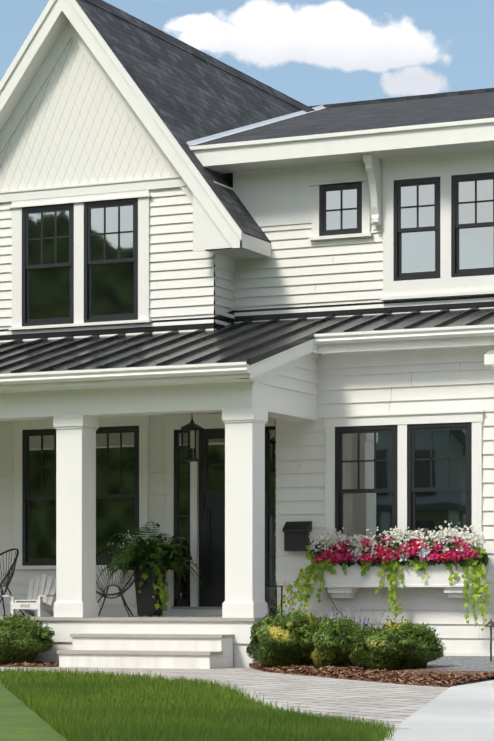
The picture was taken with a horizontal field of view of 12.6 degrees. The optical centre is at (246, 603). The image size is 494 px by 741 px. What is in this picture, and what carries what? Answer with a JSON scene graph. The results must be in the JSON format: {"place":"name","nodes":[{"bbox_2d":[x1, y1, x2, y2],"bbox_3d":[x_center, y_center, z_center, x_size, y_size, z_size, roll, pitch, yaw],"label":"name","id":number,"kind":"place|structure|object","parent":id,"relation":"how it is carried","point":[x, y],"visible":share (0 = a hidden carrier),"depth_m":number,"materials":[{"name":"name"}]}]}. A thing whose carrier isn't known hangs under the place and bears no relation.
{"place":"outdoors","nodes":[
{"label":"outdoors","id":0,"kind":"place"},
{"bbox_2d":[0,665,400,740],"bbox_3d":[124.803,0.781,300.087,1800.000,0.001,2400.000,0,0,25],"label":"lawn","id":1,"kind":"structure","parent":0,"point":[20,720],"depth_m":14.62,"materials":[{"name":"green plant"}]},
{"bbox_2d":[25,226,485,613],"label":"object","id":2,"kind":"object","parent":1,"relation":"on","point":[214,316],"depth_m":30.60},
{"bbox_2d":[0,37,171,190],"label":"gable diamond shingles","id":3,"kind":"object","parent":2,"relation":"attached to","point":[77,126],"visible":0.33,"depth_m":31.34,"materials":[{"name":"paint"}]},
{"bbox_2d":[181,413,203,461],"bbox_3d":[-0.713,-2.289,29.091,0.240,0.875,0.240,0,0,25],"label":"lantern","id":4,"kind":"object","parent":2,"relation":"hanging from","point":[192,425],"depth_m":29.07,"materials":[{"name":"black metal"}]},
{"bbox_2d":[76,0,314,242],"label":"gable roof shingles","id":5,"kind":"object","parent":2,"relation":"on","point":[190,93],"visible":0.25,"depth_m":32.52,"materials":[{"name":"grey"}]},
{"bbox_2d":[199,428,224,606],"bbox_3d":[-0.253,-1.172,30.369,0.894,2.420,0.102,0,0,25],"label":"front door","id":6,"kind":"structure","parent":2,"relation":"attached to","point":[212,540],"depth_m":30.51,"materials":[{"name":"black paint"}]},
{"bbox_2d":[8,179,483,568],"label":"window casings","id":7,"kind":"structure","parent":2,"relation":"attached to","point":[400,420],"depth_m":30.84,"materials":[{"name":"white wood"}]},
{"bbox_2d":[0,295,493,373],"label":"metal porch roof","id":8,"kind":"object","parent":2,"relation":"on","point":[247,340],"visible":0.92,"depth_m":29.49,"materials":[{"name":"grey metal"}]},
{"bbox_2d":[0,0,493,655],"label":"exterior trim","id":9,"kind":"structure","parent":2,"relation":"attached to","point":[274,178],"depth_m":29.87,"materials":[{"name":"white wood"}]},
{"bbox_2d":[0,187,493,652],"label":"siding","id":10,"kind":"object","parent":2,"relation":"attached to","point":[294,268],"visible":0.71,"depth_m":30.19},
{"bbox_2d":[312,535,488,597],"bbox_3d":[1.938,-0.480,28.453,2.302,0.805,0.382,0,0,25],"label":"flower box","id":11,"kind":"object","parent":10,"relation":"attached to","point":[340,584],"depth_m":28.32,"materials":[{"name":"white wood"}]},
{"bbox_2d":[308,532,461,555],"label":"flowers","id":12,"kind":"object","parent":11,"relation":"in","point":[396,544],"visible":0.4,"depth_m":28.29,"materials":[{"name":"pink plant"}]},
{"bbox_2d":[313,546,463,558],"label":"flowers","id":13,"kind":"object","parent":11,"relation":"in","point":[446,549],"visible":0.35,"depth_m":28.12,"materials":[{"name":"plant"}]},
{"bbox_2d":[312,538,478,562],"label":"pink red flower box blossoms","id":14,"kind":"object","parent":11,"relation":"in","point":[334,556],"visible":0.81,"depth_m":28.27,"materials":[{"name":"plant"}]},
{"bbox_2d":[308,520,485,553],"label":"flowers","id":15,"kind":"object","parent":14,"relation":"on","point":[470,538],"visible":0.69,"depth_m":28.25,"materials":[{"name":"white plant"}]},
{"bbox_2d":[332,536,461,550],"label":"pink flowers","id":16,"kind":"object","parent":11,"relation":"in","point":[408,544],"visible":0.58,"depth_m":28.20,"materials":[{"name":"plant"}]},
{"bbox_2d":[351,545,468,561],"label":"white flowers","id":17,"kind":"object","parent":11,"relation":"in","point":[356,551],"visible":0.35,"depth_m":28.23,"materials":[{"name":"white plant"}]},
{"bbox_2d":[22,172,493,606],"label":"window frames","id":18,"kind":"structure","parent":2,"relation":"attached to","point":[456,271],"depth_m":30.27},
{"bbox_2d":[28,179,493,598],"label":"window glass","id":19,"kind":"object","parent":18,"relation":"in","point":[112,288],"visible":0.75,"depth_m":30.98,"materials":[{"name":"glass"}]},
{"bbox_2d":[282,521,311,550],"bbox_3d":[0.653,-0.880,29.137,0.359,0.385,0.151,0,0,25],"label":"mailbox","id":20,"kind":"object","parent":2,"relation":"attached to","point":[296,535],"visible":0.98,"depth_m":29.10,"materials":[{"name":"black metal"}]},
{"bbox_2d":[188,88,493,146],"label":"roof shingles","id":21,"kind":"object","parent":2,"relation":"attached to","point":[412,110],"visible":0.23,"depth_m":33.64,"materials":[{"name":"grey"}]},
{"bbox_2d":[363,154,382,229],"bbox_3d":[1.685,-5.497,29.926,0.155,0.940,0.445,0,0,25],"label":"bracket","id":22,"kind":"object","parent":2,"relation":"attached to","point":[373,167],"visible":0.92,"depth_m":29.95,"materials":[{"name":"white paint"}]},
{"bbox_2d":[484,350,493,368],"bbox_3d":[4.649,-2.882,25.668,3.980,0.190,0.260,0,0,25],"label":"wall light","id":23,"kind":"object","parent":2,"relation":"attached to","point":[489,358],"visible":1,"depth_m":26.37,"materials":[{"name":"white paint"}]},
{"bbox_2d":[0,666,493,726],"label":"walk pavers","id":24,"kind":"object","parent":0,"point":[396,704],"depth_m":20.08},
{"bbox_2d":[34,621,259,668],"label":"porch steps","id":25,"kind":"structure","parent":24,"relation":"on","point":[234,655],"depth_m":27.39,"materials":[{"name":"white concrete"}]},
{"bbox_2d":[0,548,24,615],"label":"chair","id":26,"kind":"object","parent":25,"relation":"on","point":[8,574],"visible":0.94,"depth_m":30.68,"materials":[{"name":"black metal"}]},
{"bbox_2d":[2,574,55,616],"bbox_3d":[-2.893,-0.117,30.526,0.680,0.580,0.574,0,0,25],"label":"adirondack chair","id":27,"kind":"object","parent":25,"relation":"on","point":[39,604],"visible":0.9,"depth_m":30.61,"materials":[{"name":"white paint"}]},
{"bbox_2d":[96,547,137,616],"bbox_3d":[-1.806,-0.290,29.921,0.720,0.944,0.616,0,0,7],"label":"chair","id":28,"kind":"object","parent":25,"relation":"on","point":[105,596],"visible":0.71,"depth_m":30.02,"materials":[{"name":"black metal"}]},
{"bbox_2d":[132,567,167,616],"bbox_3d":[-1.302,-0.160,30.098,0.360,0.665,0.360,0,0,25],"label":"tall planter","id":29,"kind":"object","parent":25,"relation":"on","point":[146,601],"visible":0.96,"depth_m":29.97,"materials":[{"name":"black ceramic"}]},
{"bbox_2d":[101,523,197,570],"bbox_3d":[-1.298,-0.758,30.040,1.265,0.645,1.214,0,0,-33],"label":"potted plant","id":30,"kind":"object","parent":29,"relation":"in","point":[140,562],"visible":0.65,"depth_m":29.88,"materials":[{"name":"green plant"}]},
{"bbox_2d":[112,530,147,554],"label":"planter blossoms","id":31,"kind":"object","parent":30,"relation":"in","point":[129,536],"visible":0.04,"depth_m":30.10,"materials":[{"name":"white plant"}]},
{"bbox_2d":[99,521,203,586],"bbox_3d":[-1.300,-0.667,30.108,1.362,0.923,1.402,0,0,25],"label":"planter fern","id":32,"kind":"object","parent":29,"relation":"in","point":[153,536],"depth_m":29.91,"materials":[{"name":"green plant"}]},
{"bbox_2d":[0,616,321,654],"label":"porch floor treads","id":33,"kind":"object","parent":25,"relation":"on","point":[116,618],"visible":0.77,"depth_m":27.45,"materials":[{"name":"grey stone"}]},
{"bbox_2d":[53,408,267,617],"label":"porch columns","id":34,"kind":"structure","parent":33,"relation":"on","point":[244,514],"depth_m":27.57,"materials":[{"name":"white wood"}]},
{"bbox_2d":[166,607,268,616],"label":"sill","id":35,"kind":"structure","parent":25,"relation":"on","point":[197,608],"depth_m":30.35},
{"bbox_2d":[265,581,282,617],"bbox_3d":[0.322,-0.054,28.012,0.190,0.453,0.190,0,0,25],"label":"floor lantern","id":36,"kind":"object","parent":25,"relation":"on","point":[273,608],"depth_m":27.95,"materials":[{"name":"black metal"}]},
{"bbox_2d":[283,608,287,615],"bbox_3d":[0.484,0.110,28.246,0.072,0.125,0.072,0,0,25],"label":"floor candle","id":37,"kind":"object","parent":25,"relation":"on","point":[285,610],"visible":0.73,"depth_m":28.21,"materials":[{"name":"wax"}]},
{"bbox_2d":[282,581,292,613],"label":"stems","id":38,"kind":"object","parent":25,"relation":"on","point":[289,594],"visible":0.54,"depth_m":28.39,"materials":[{"name":"green plant"}]},
{"bbox_2d":[128,539,489,630],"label":"lime vine leaves","id":39,"kind":"object","parent":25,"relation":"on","point":[392,563],"visible":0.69,"depth_m":28.35,"materials":[{"name":"green plant"}]},
{"bbox_2d":[34,673,408,728],"bbox_3d":[-0.358,0.796,19.697,1.256,0.054,12.024,0,0,-17],"label":"lawn edge","id":40,"kind":"object","parent":24,"relation":"attached to","point":[273,703],"visible":0.08,"depth_m":17.28,"materials":[{"name":"green plant"}]},
{"bbox_2d":[0,656,493,687],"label":"bed mulch","id":41,"kind":"object","parent":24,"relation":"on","point":[461,665],"visible":0.21,"depth_m":24.32,"materials":[{"name":"brown wood"}]},
{"bbox_2d":[0,612,54,664],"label":"boxwood shrub","id":42,"kind":"object","parent":41,"relation":"on","point":[36,637],"depth_m":27.77,"materials":[{"name":"green plant"}]},
{"bbox_2d":[0,661,493,685],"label":"bark chips","id":43,"kind":"object","parent":41,"relation":"on","point":[454,680],"visible":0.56,"depth_m":23.35,"materials":[{"name":"brown wood"}]},
{"bbox_2d":[246,610,318,666],"bbox_3d":[0.477,0.423,26.103,1.002,0.733,1.030,0,0,25],"label":"boxwood shrub","id":44,"kind":"object","parent":41,"relation":"on","point":[263,636],"depth_m":25.79,"materials":[{"name":"green plant"}]},
{"bbox_2d":[484,619,493,660],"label":"path light","id":45,"kind":"object","parent":41,"relation":"on","point":[490,624],"visible":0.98,"depth_m":25.92,"materials":[{"name":"metal"}]},
{"bbox_2d":[301,612,365,667],"bbox_3d":[1.004,0.439,25.686,0.781,0.698,0.883,0,0,25],"label":"boxwood shrub","id":46,"kind":"object","parent":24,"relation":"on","point":[327,633],"depth_m":25.43,"materials":[{"name":"green plant"}]},
{"bbox_2d":[348,616,445,670],"bbox_3d":[1.623,0.468,24.477,1.056,0.646,1.096,0,0,25],"label":"boxwood shrub","id":47,"kind":"object","parent":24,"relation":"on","point":[373,645],"depth_m":24.19,"materials":[{"name":"green plant"}]},
{"bbox_2d":[0,0,493,105],"label":"sky","id":48,"kind":"structure","parent":0,"point":[312,52],"materials":[{"name":"blue"}]},
{"bbox_2d":[186,105,327,145],"bbox_3d":[0.323,-7.612,35.441,0.103,2.711,9.898,0,0,13],"label":"flashing","id":49,"kind":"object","parent":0,"point":[232,131],"depth_m":34.21,"materials":[{"name":"silver metal"}]},
{"bbox_2d":[128,564,489,626],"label":"vine stems","id":50,"kind":"object","parent":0,"point":[319,593],"visible":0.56,"depth_m":28.64,"materials":[{"name":"green plant"}]},
{"bbox_2d":[319,606,391,627],"bbox_3d":[1.309,0.365,27.240,0.954,0.678,0.915,0,0,25],"label":"catmint","id":51,"kind":"object","parent":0,"point":[353,617],"depth_m":27.09,"materials":[{"name":"plant"}]},
{"bbox_2d":[342,432,391,540],"bbox_3d":[1.547,-1.460,28.835,0.688,1.475,0.024,0,0,25],"label":"window pane","id":52,"kind":"structure","parent":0,"point":[363,512],"depth_m":28.84,"materials":[{"name":"clear glass"}]},
{"bbox_2d":[382,679,493,740],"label":"concrete driveway","id":53,"kind":"structure","parent":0,"point":[464,712],"depth_m":15.10,"materials":[{"name":"white concrete"}]}
]}

